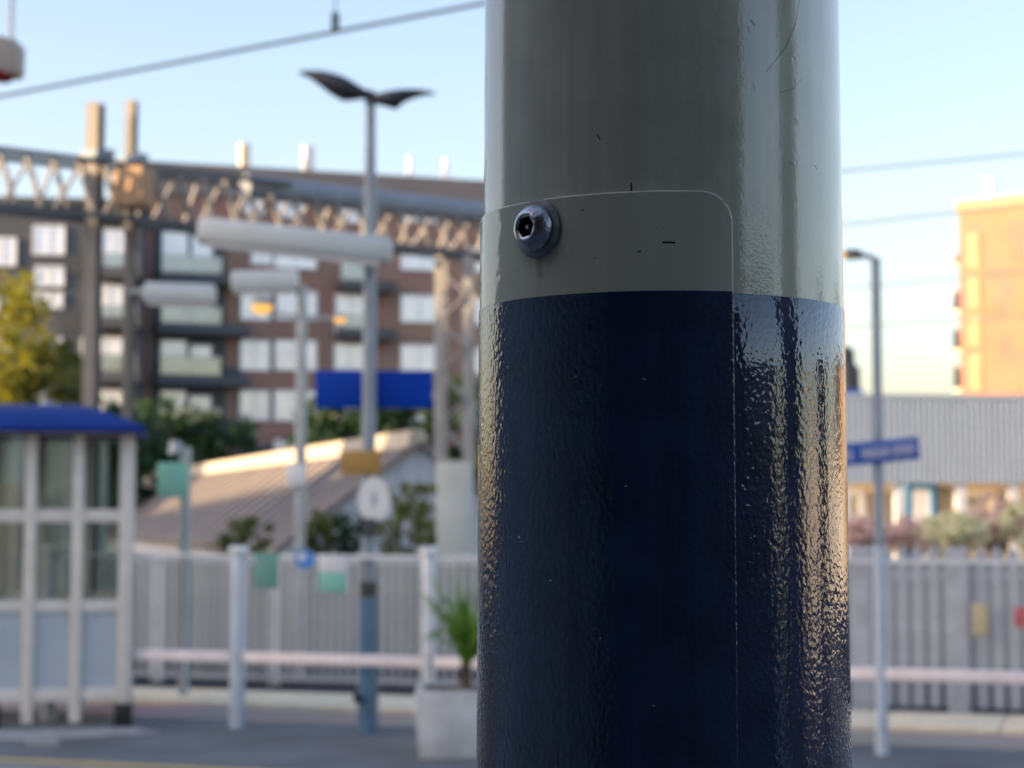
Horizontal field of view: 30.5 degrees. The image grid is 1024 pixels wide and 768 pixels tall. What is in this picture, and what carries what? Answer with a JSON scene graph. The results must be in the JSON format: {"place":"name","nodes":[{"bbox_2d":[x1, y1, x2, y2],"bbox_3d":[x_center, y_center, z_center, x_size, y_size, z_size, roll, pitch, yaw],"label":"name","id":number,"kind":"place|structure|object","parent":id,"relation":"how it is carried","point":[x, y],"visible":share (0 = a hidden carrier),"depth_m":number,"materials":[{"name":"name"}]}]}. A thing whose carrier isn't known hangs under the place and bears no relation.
{"place":"outdoors","nodes":[
{"label":"outdoors","id":0,"kind":"place"},
{"bbox_2d":[0,0,24,82],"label":"signal box on arm","id":1,"kind":"object","parent":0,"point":[12,59],"visible":1,"depth_m":11.07},
{"bbox_2d":[0,196,149,496],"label":"apartment building","id":2,"kind":"structure","parent":0,"point":[39,248],"depth_m":100.52,"materials":[{"name":"brick"}]},
{"bbox_2d":[0,237,16,265],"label":"window","id":3,"kind":"structure","parent":2,"relation":"in","point":[8,245],"depth_m":100.25,"materials":[{"name":"white glass"}]},
{"bbox_2d":[32,225,64,254],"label":"window","id":4,"kind":"structure","parent":2,"relation":"in","point":[47,239],"depth_m":100.54,"materials":[{"name":"white glass"}]},
{"bbox_2d":[34,266,63,286],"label":"window","id":5,"kind":"structure","parent":2,"relation":"in","point":[57,278],"depth_m":100.42,"materials":[{"name":"white glass"}]},
{"bbox_2d":[35,292,62,308],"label":"window","id":6,"kind":"structure","parent":2,"relation":"in","point":[58,298],"depth_m":100.34,"materials":[{"name":"white glass"}]},
{"bbox_2d":[81,337,121,357],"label":"window","id":7,"kind":"structure","parent":2,"relation":"in","point":[109,344],"depth_m":100.56,"materials":[{"name":"white glass"}]},
{"bbox_2d":[102,284,122,316],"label":"window","id":8,"kind":"structure","parent":2,"relation":"in","point":[112,294],"depth_m":100.74,"materials":[{"name":"white glass"}]},
{"bbox_2d":[103,229,123,266],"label":"window","id":9,"kind":"structure","parent":2,"relation":"in","point":[113,240],"depth_m":100.93,"materials":[{"name":"white glass"}]},
{"bbox_2d":[144,143,483,481],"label":"apartment building","id":10,"kind":"structure","parent":0,"point":[230,354],"depth_m":106.84,"materials":[{"name":"brown brick"}]},
{"bbox_2d":[159,390,186,425],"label":"window","id":11,"kind":"structure","parent":10,"relation":"in","point":[180,395],"depth_m":104.72,"materials":[{"name":"white glass"}]},
{"bbox_2d":[160,306,187,322],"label":"window","id":12,"kind":"structure","parent":10,"relation":"in","point":[168,314],"depth_m":105.01,"materials":[{"name":"grey glass"}]},
{"bbox_2d":[160,339,187,374],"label":"window","id":13,"kind":"structure","parent":10,"relation":"in","point":[168,365],"depth_m":104.85,"materials":[{"name":"white glass"}]},
{"bbox_2d":[161,231,188,271],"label":"window","id":14,"kind":"structure","parent":10,"relation":"in","point":[172,243],"depth_m":105.24,"materials":[{"name":"white glass"}]},
{"bbox_2d":[189,345,211,374],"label":"window","id":15,"kind":"structure","parent":10,"relation":"in","point":[198,365],"depth_m":105.31,"materials":[{"name":"grey glass"}]},
{"bbox_2d":[189,395,211,419],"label":"window","id":16,"kind":"structure","parent":10,"relation":"in","point":[204,401],"depth_m":105.13,"materials":[{"name":"white glass"}]},
{"bbox_2d":[190,306,212,323],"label":"window","id":17,"kind":"structure","parent":10,"relation":"in","point":[197,315],"depth_m":105.49,"materials":[{"name":"grey glass"}]},
{"bbox_2d":[191,235,212,272],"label":"window","id":18,"kind":"structure","parent":10,"relation":"in","point":[198,264],"depth_m":105.67,"materials":[{"name":"white glass"}]},
{"bbox_2d":[239,390,269,420],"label":"window","id":19,"kind":"structure","parent":10,"relation":"in","point":[256,403],"depth_m":106.17,"materials":[{"name":"white glass"}]},
{"bbox_2d":[240,295,270,320],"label":"window","id":20,"kind":"structure","parent":10,"relation":"in","point":[246,311],"depth_m":106.42,"materials":[{"name":"white glass"}]},
{"bbox_2d":[240,339,270,370],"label":"window","id":21,"kind":"structure","parent":10,"relation":"in","point":[255,355],"depth_m":106.35,"materials":[{"name":"white glass"}]},
{"bbox_2d":[273,255,316,269],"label":"window","id":22,"kind":"structure","parent":10,"relation":"in","point":[279,261],"depth_m":107.39,"materials":[{"name":"white glass"}]},
{"bbox_2d":[274,339,316,370],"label":"window","id":23,"kind":"structure","parent":10,"relation":"in","point":[284,350],"depth_m":106.97,"materials":[{"name":"white glass"}]},
{"bbox_2d":[274,390,316,420],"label":"window","id":24,"kind":"structure","parent":10,"relation":"in","point":[284,400],"depth_m":106.71,"materials":[{"name":"white glass"}]},
{"bbox_2d":[276,291,317,320],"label":"window","id":25,"kind":"structure","parent":10,"relation":"in","point":[285,303],"depth_m":107.21,"materials":[{"name":"white glass"}]},
{"bbox_2d":[334,343,362,369],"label":"window","id":26,"kind":"structure","parent":10,"relation":"in","point":[347,356],"depth_m":108.02,"materials":[{"name":"white glass"}]},
{"bbox_2d":[335,293,362,333],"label":"window","id":27,"kind":"structure","parent":10,"relation":"in","point":[344,303],"depth_m":108.23,"materials":[{"name":"white glass"}]},
{"bbox_2d":[341,263,361,279],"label":"window","id":28,"kind":"structure","parent":10,"relation":"in","point":[348,271],"depth_m":108.42,"materials":[{"name":"grey glass"}]},
{"bbox_2d":[400,294,434,322],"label":"window","id":29,"kind":"structure","parent":10,"relation":"in","point":[413,308],"depth_m":109.51,"materials":[{"name":"white glass"}]},
{"bbox_2d":[400,344,434,370],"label":"window","id":30,"kind":"structure","parent":10,"relation":"in","point":[412,356],"depth_m":109.32,"materials":[{"name":"white glass"}]},
{"bbox_2d":[400,249,435,270],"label":"window","id":31,"kind":"structure","parent":10,"relation":"in","point":[407,262],"depth_m":109.70,"materials":[{"name":"white glass"}]},
{"bbox_2d":[0,712,1023,767],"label":"platform","id":32,"kind":"structure","parent":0,"point":[195,743],"depth_m":13.02,"materials":[{"name":"stone"}]},
{"bbox_2d":[24,739,60,745],"bbox_3d":[-3.353,2.561,13.405,0.242,0.004,0.485,1,-4,-16],"label":"drain cover","id":33,"kind":"object","parent":32,"relation":"on","point":[41,742],"visible":1,"depth_m":13.40,"materials":[{"name":"metal"}]},
{"bbox_2d":[0,400,147,726],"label":"platform shelter","id":34,"kind":"object","parent":32,"relation":"on","point":[75,651],"visible":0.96,"depth_m":14.47,"materials":[{"name":"beige paint"}]},
{"bbox_2d":[0,727,161,740],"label":"concrete path","id":35,"kind":"structure","parent":32,"relation":"on","point":[31,733],"depth_m":14.04,"materials":[{"name":"grey concrete"}]},
{"bbox_2d":[0,757,216,767],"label":"platform line","id":36,"kind":"object","parent":32,"relation":"on","point":[83,763],"depth_m":12.30,"materials":[{"name":"yellow paint"}]},
{"bbox_2d":[299,70,434,733],"bbox_3d":[-1.111,0.105,14.226,1.046,5.025,0.280,0,-4,0],"label":"winged lamp post","id":37,"kind":"object","parent":32,"relation":"on","point":[341,87],"visible":0.96,"depth_m":14.21,"materials":[{"name":"grey metal"}]},
{"bbox_2d":[196,217,392,266],"bbox_3d":[-1.629,-1.071,14.105,1.468,0.369,0.189,0,-4,0],"label":"trough lantern","id":38,"kind":"object","parent":37,"relation":"attached to","point":[292,241],"visible":1,"depth_m":14.02,"materials":[{"name":"white plastic"}]},
{"bbox_2d":[341,451,381,473],"bbox_3d":[-1.132,0.591,14.127,0.300,0.179,0.040,0,-4,0],"label":"ochre sign","id":39,"kind":"object","parent":37,"relation":"attached to","point":[361,462],"visible":1,"depth_m":14.11,"materials":[{"name":"metal"}]},
{"bbox_2d":[361,518,375,535],"bbox_3d":[-1.073,1.073,14.062,0.110,0.130,0.076,0,-4,0],"label":"junction box","id":40,"kind":"object","parent":37,"relation":"attached to","point":[368,526],"visible":1,"depth_m":14.03,"materials":[{"name":"grey paint"}]},
{"bbox_2d":[315,370,432,407],"bbox_3d":[-1.054,0.041,14.340,0.896,0.287,0.060,0,-4,0],"label":"blue sign","id":41,"kind":"object","parent":37,"relation":"attached to","point":[394,388],"visible":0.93,"depth_m":14.31,"materials":[{"name":"metal"}]},
{"bbox_2d":[358,477,389,521],"bbox_3d":[-1.037,0.868,14.102,0.245,0.340,0.034,0,-4,0],"label":"oval sign","id":42,"kind":"object","parent":37,"relation":"attached to","point":[373,497],"visible":1,"depth_m":14.09,"materials":[{"name":"metal"}]},
{"bbox_2d":[415,682,476,758],"bbox_3d":[-0.322,2.304,12.873,0.659,0.455,0.659,0,-4,0],"label":"planter","id":43,"kind":"object","parent":32,"relation":"on","point":[446,715],"visible":0.51,"depth_m":12.56,"materials":[{"name":"concrete"}]},
{"bbox_2d":[408,571,476,688],"bbox_3d":[-0.210,1.677,12.926,1.072,0.845,1.007,1,-4,-19],"label":"spiky plant","id":44,"kind":"object","parent":43,"relation":"on","point":[461,631],"visible":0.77,"depth_m":12.86,"materials":[{"name":"green plant"}]},
{"bbox_2d":[40,545,1023,752],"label":"platform fence","id":45,"kind":"object","parent":32,"relation":"on","point":[237,656],"visible":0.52,"depth_m":14.09,"materials":[{"name":"grey metal"}]},
{"bbox_2d":[254,553,277,588],"bbox_3d":[-1.867,1.421,14.281,0.179,0.271,0.040,0,-4,0],"label":"fence sign","id":46,"kind":"object","parent":45,"relation":"attached to","point":[266,572],"visible":1,"depth_m":14.26,"materials":[{"name":"green paint"}]},
{"bbox_2d":[295,549,314,568],"bbox_3d":[-1.565,1.325,14.183,0.150,0.150,0.021,0,-4,0],"label":"round fence sign","id":47,"kind":"object","parent":45,"relation":"attached to","point":[304,558],"visible":1,"depth_m":14.18,"materials":[{"name":"blue metal"}]},
{"bbox_2d":[318,555,346,591],"bbox_3d":[-1.348,1.423,14.110,0.210,0.280,0.040,0,-4,0],"label":"fence sign","id":48,"kind":"object","parent":45,"relation":"attached to","point":[332,573],"visible":1,"depth_m":14.09,"materials":[{"name":"green paint"}]},
{"bbox_2d":[843,249,888,754],"bbox_3d":[2.428,0.795,12.936,0.290,3.474,0.125,0,-4,0],"label":"lamp post","id":49,"kind":"object","parent":32,"relation":"on","point":[880,650],"visible":0.96,"depth_m":12.89,"materials":[{"name":"grey metal"}]},
{"bbox_2d":[847,437,920,465],"bbox_3d":[2.398,0.479,12.911,0.811,0.152,0.033,-5,-4,0],"label":"station nameboard","id":50,"kind":"object","parent":49,"relation":"attached to","point":[883,451],"visible":0.67,"depth_m":12.90,"materials":[{"name":"blue paint"}]},
{"bbox_2d":[0,701,1023,749],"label":"brick path","id":51,"kind":"structure","parent":0,"point":[977,742],"depth_m":14.96,"materials":[{"name":"grey brick"}]},
{"bbox_2d":[0,0,1023,393],"label":"sky","id":52,"kind":"structure","parent":0,"point":[921,80],"materials":[{"name":"blue"}]},
{"bbox_2d":[133,648,1023,718],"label":"road","id":53,"kind":"structure","parent":0,"point":[395,688],"depth_m":18.00,"materials":[{"name":"grey asphalt"}]},
{"bbox_2d":[1,441,107,592],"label":"pale hut","id":54,"kind":"object","parent":53,"relation":"on","point":[60,475],"visible":0.24,"depth_m":22.94,"materials":[{"name":"beige paint"}]},
{"bbox_2d":[1,483,24,592],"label":"window","id":55,"kind":"structure","parent":54,"relation":"in","point":[12,496],"depth_m":22.88,"materials":[{"name":"glass"}]},
{"bbox_2d":[20,491,54,556],"bbox_3d":[-5.789,1.712,22.911,0.400,0.800,0.049,0,-4,0],"label":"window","id":56,"kind":"structure","parent":54,"relation":"in","point":[50,526],"depth_m":22.90,"materials":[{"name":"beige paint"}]},
{"bbox_2d":[206,515,275,553],"bbox_3d":[-3.602,2.549,24.844,0.929,1.635,0.804,0,-4,0],"label":"garden bush","id":57,"kind":"object","parent":53,"relation":"on","point":[241,531],"visible":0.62,"depth_m":24.84,"materials":[{"name":"green plant"}]},
{"bbox_2d":[0,99,483,592],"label":"overhead gantry","id":58,"kind":"object","parent":53,"relation":"on","point":[136,178],"visible":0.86,"depth_m":21.73,"materials":[{"name":"metal"}]},
{"bbox_2d":[126,282,215,307],"bbox_3d":[-3.836,-0.979,20.681,1.183,0.278,0.448,-1,-4,20],"label":"trough lantern","id":59,"kind":"object","parent":58,"relation":"attached to","point":[177,294],"visible":1,"depth_m":20.52,"materials":[{"name":"white paint"}]},
{"bbox_2d":[842,152,1023,171],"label":"overhead wire","id":60,"kind":"object","parent":58,"relation":"attached to","point":[934,162],"visible":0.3,"depth_m":21.24,"materials":[{"name":"grey metal"}]},
{"bbox_2d":[100,557,477,684],"bbox_3d":[-1.856,2.249,17.851,4.599,1.240,0.140,-1,-4,18],"label":"bar railing","id":61,"kind":"object","parent":53,"relation":"on","point":[158,673],"visible":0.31,"depth_m":17.93,"materials":[{"name":"metal"}]},
{"bbox_2d":[251,285,345,676],"bbox_3d":[-2.169,0.970,18.978,0.966,3.947,0.221,0,-4,0],"label":"double lamp post","id":62,"kind":"object","parent":53,"relation":"on","point":[262,305],"visible":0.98,"depth_m":18.98,"materials":[{"name":"metal"}]},
{"bbox_2d":[231,269,299,294],"bbox_3d":[-2.511,-1.037,19.115,0.682,0.258,0.207,0,-4,0],"label":"trough lantern","id":63,"kind":"object","parent":62,"relation":"attached to","point":[263,282],"visible":1,"depth_m":19.02,"materials":[{"name":"white plastic"}]},
{"bbox_2d":[287,464,304,485],"bbox_3d":[-2.178,0.916,18.922,0.179,0.215,0.040,0,-4,0],"label":"post sign","id":64,"kind":"object","parent":62,"relation":"attached to","point":[295,474],"visible":1,"depth_m":18.90,"materials":[{"name":"metal"}]},
{"bbox_2d":[306,506,336,553],"bbox_3d":[-2.681,2.556,25.910,0.553,1.765,0.602,0,-4,0],"label":"garden bush","id":65,"kind":"object","parent":53,"relation":"on","point":[320,525],"visible":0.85,"depth_m":25.86,"materials":[{"name":"green plant"}]},
{"bbox_2d":[330,510,360,554],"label":"garden bush","id":66,"kind":"object","parent":53,"relation":"on","point":[345,533],"visible":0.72,"depth_m":26.32,"materials":[{"name":"green plant"}]},
{"bbox_2d":[376,480,436,554],"bbox_3d":[-1.518,2.376,25.855,1.052,2.117,1.159,0,-4,0],"label":"garden bush","id":67,"kind":"object","parent":53,"relation":"on","point":[418,539],"visible":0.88,"depth_m":25.77,"materials":[{"name":"green plant"}]},
{"bbox_2d":[392,478,436,552],"bbox_3d":[-1.229,2.427,26.909,1.008,2.158,0.999,0,-4,0],"label":"garden bush","id":68,"kind":"object","parent":53,"relation":"on","point":[425,489],"visible":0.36,"depth_m":26.80,"materials":[{"name":"green plant"}]},
{"bbox_2d":[98,557,1023,669],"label":"rendered wall","id":69,"kind":"structure","parent":53,"relation":"on","point":[467,576],"depth_m":22.06,"materials":[{"name":"grey paint"}]},
{"bbox_2d":[848,513,890,547],"bbox_3d":[4.111,2.333,21.890,0.594,1.662,0.608,0,-4,0],"label":"flowering shrub","id":70,"kind":"object","parent":53,"relation":"on","point":[861,531],"visible":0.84,"depth_m":21.80,"materials":[{"name":"pink plant"}]},
{"bbox_2d":[884,514,940,558],"bbox_3d":[4.791,2.372,22.381,0.904,1.652,0.920,0,-4,0],"label":"flowering shrub","id":71,"kind":"object","parent":53,"relation":"on","point":[906,531],"visible":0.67,"depth_m":22.24,"materials":[{"name":"pink plant"}]},
{"bbox_2d":[849,544,1023,713],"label":"palisade fence","id":72,"kind":"object","parent":53,"relation":"on","point":[960,634],"visible":0.59,"depth_m":15.47,"materials":[{"name":"metal"}]},
{"bbox_2d":[972,603,987,634],"bbox_3d":[3.806,1.913,15.284,0.122,0.255,0.040,0,-4,0],"label":"fence poster","id":73,"kind":"object","parent":72,"relation":"attached to","point":[979,619],"visible":1,"depth_m":15.27,"materials":[{"name":"paper"}]},
{"bbox_2d":[917,507,992,553],"bbox_3d":[5.139,2.296,21.876,0.878,1.734,0.810,0,-4,0],"label":"flowering shrub","id":74,"kind":"object","parent":53,"relation":"on","point":[959,529],"visible":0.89,"depth_m":21.80,"materials":[{"name":"green plant"}]},
{"bbox_2d":[965,490,1023,558],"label":"flowering shrub","id":75,"kind":"object","parent":53,"relation":"on","point":[995,531],"visible":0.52,"depth_m":22.36,"materials":[{"name":"pink plant"}]},
{"bbox_2d":[997,499,1023,557],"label":"flowering shrub","id":76,"kind":"object","parent":53,"relation":"on","point":[1010,514],"visible":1,"depth_m":21.89,"materials":[{"name":"green plant"}]},
{"bbox_2d":[843,203,1023,225],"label":"overhead wire","id":77,"kind":"object","parent":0,"point":[936,214],"visible":0.32,"depth_m":24.95,"materials":[{"name":"grey metal"}]},
{"bbox_2d":[844,271,1023,288],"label":"overhead wire","id":78,"kind":"object","parent":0,"point":[938,279],"visible":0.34,"depth_m":31.95,"materials":[{"name":"grey metal"}]},
{"bbox_2d":[845,316,1023,326],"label":"overhead wire","id":79,"kind":"object","parent":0,"point":[940,321],"visible":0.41,"depth_m":38.94,"materials":[{"name":"grey metal"}]},
{"bbox_2d":[846,393,1023,559],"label":"corrugated shed","id":80,"kind":"structure","parent":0,"point":[971,446],"depth_m":45.59,"materials":[{"name":"metal"}]},
{"bbox_2d":[845,346,862,392],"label":"roof cowl","id":81,"kind":"object","parent":80,"relation":"on","point":[853,377],"visible":0.47,"depth_m":47.34,"materials":[{"name":"blue paint"}]},
{"bbox_2d":[849,490,864,519],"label":"shop window","id":82,"kind":"structure","parent":80,"relation":"in","point":[856,497],"depth_m":46.06,"materials":[{"name":"beige glass"}]},
{"bbox_2d":[905,484,937,558],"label":"shop door","id":83,"kind":"structure","parent":80,"relation":"in","point":[921,499],"depth_m":46.31,"materials":[{"name":"white glass"}]},
{"bbox_2d":[966,491,996,545],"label":"shop window","id":84,"kind":"structure","parent":80,"relation":"in","point":[972,498],"depth_m":46.52,"materials":[{"name":"beige glass"}]},
{"bbox_2d":[952,178,1023,394],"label":"apartment building","id":85,"kind":"structure","parent":0,"point":[991,351],"depth_m":129.17,"materials":[{"name":"orange brick"}]},
{"bbox_2d":[967,232,980,268],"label":"window","id":86,"kind":"structure","parent":85,"relation":"in","point":[973,239],"depth_m":130.08,"materials":[{"name":"glass"}]},
{"bbox_2d":[967,277,980,308],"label":"window","id":87,"kind":"structure","parent":85,"relation":"in","point":[974,284],"depth_m":129.89,"materials":[{"name":"glass"}]},
{"bbox_2d":[968,316,981,346],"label":"window","id":88,"kind":"structure","parent":85,"relation":"in","point":[974,326],"depth_m":129.70,"materials":[{"name":"glass"}]},
{"bbox_2d":[969,354,982,390],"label":"window","id":89,"kind":"structure","parent":85,"relation":"in","point":[975,361],"depth_m":129.51,"materials":[{"name":"glass"}]},
{"bbox_3d":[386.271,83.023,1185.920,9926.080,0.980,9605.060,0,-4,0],"label":"ground","id":90,"kind":"structure","parent":0,"visible":0},
{"bbox_2d":[0,269,64,403],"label":"leafy tree","id":91,"kind":"object","parent":90,"relation":"on","point":[17,299],"visible":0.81,"depth_m":35.73,"materials":[{"name":"green plant"}]},
{"bbox_2d":[1,332,107,409],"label":"leafy tree","id":92,"kind":"object","parent":90,"relation":"on","point":[69,362],"visible":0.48,"depth_m":36.41,"materials":[{"name":"green plant"}]},
{"bbox_2d":[103,397,176,508],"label":"dark tree","id":93,"kind":"object","parent":90,"relation":"on","point":[147,457],"visible":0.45,"depth_m":61.62,"materials":[{"name":"green plant"}]},
{"bbox_2d":[119,394,202,466],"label":"dark tree","id":94,"kind":"object","parent":90,"relation":"on","point":[173,433],"visible":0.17,"depth_m":89.64,"materials":[{"name":"green plant"}]},
{"bbox_2d":[149,402,235,463],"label":"dark tree","id":95,"kind":"object","parent":90,"relation":"on","point":[190,425],"visible":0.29,"depth_m":89.12,"materials":[{"name":"green plant"}]},
{"bbox_2d":[178,413,263,465],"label":"dark tree","id":96,"kind":"object","parent":90,"relation":"on","point":[241,432],"visible":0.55,"depth_m":89.17,"materials":[{"name":"green plant"}]},
{"bbox_2d":[106,428,477,555],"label":"long low building","id":97,"kind":"structure","parent":90,"relation":"on","point":[223,492],"depth_m":40.32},
{"bbox_2d":[282,397,361,449],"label":"dark tree","id":98,"kind":"object","parent":90,"relation":"on","point":[315,423],"visible":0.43,"depth_m":83.03,"materials":[{"name":"green plant"}]},
{"bbox_2d":[324,408,418,439],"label":"dark tree","id":99,"kind":"object","parent":90,"relation":"on","point":[405,415],"visible":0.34,"depth_m":83.22,"materials":[{"name":"green plant"}]},
{"bbox_2d":[376,378,459,457],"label":"dark tree","id":100,"kind":"object","parent":90,"relation":"on","point":[388,413],"visible":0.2,"depth_m":82.86,"materials":[{"name":"green plant"}]},
{"bbox_2d":[423,368,478,483],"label":"dark tree","id":101,"kind":"object","parent":90,"relation":"on","point":[455,451],"visible":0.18,"depth_m":83.63,"materials":[{"name":"green plant"}]},
{"bbox_2d":[62,687,1023,735],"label":"kerb","id":102,"kind":"structure","parent":90,"relation":"on","point":[917,722],"depth_m":15.56,"materials":[{"name":"grey concrete"}]},
{"bbox_2d":[168,441,191,695],"bbox_3d":[-2.938,1.641,16.527,0.210,2.275,0.136,0,-4,0],"label":"sign post","id":103,"kind":"object","parent":102,"relation":"on","point":[176,448],"visible":0.84,"depth_m":16.49,"materials":[{"name":"metal"}]},
{"bbox_2d":[157,463,187,497],"bbox_3d":[-2.986,0.845,16.526,0.266,0.307,0.040,0,-4,0],"label":"green sign","id":104,"kind":"object","parent":103,"relation":"attached to","point":[172,480],"visible":1,"depth_m":16.51,"materials":[{"name":"paint"}]},
{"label":"platform","id":105,"kind":"structure","parent":0,"visible":0},
{"bbox_2d":[476,0,851,767],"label":"lamp column","id":106,"kind":"structure","parent":105,"relation":"on","point":[662,510],"depth_m":0.67,"materials":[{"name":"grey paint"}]},
{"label":"overhead wire","id":107,"kind":"object","parent":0,"visible":0},
{"bbox_2d":[331,0,339,29],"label":"wire dropper","id":108,"kind":"object","parent":107,"relation":"hanging from","point":[335,20],"visible":1,"depth_m":13.11,"materials":[{"name":"grey metal"}]},
{"bbox_2d":[0,1,484,97],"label":"overhead wire","id":109,"kind":"object","parent":108,"relation":"hanging from","point":[445,10],"visible":1,"depth_m":13.55,"materials":[{"name":"grey metal"}]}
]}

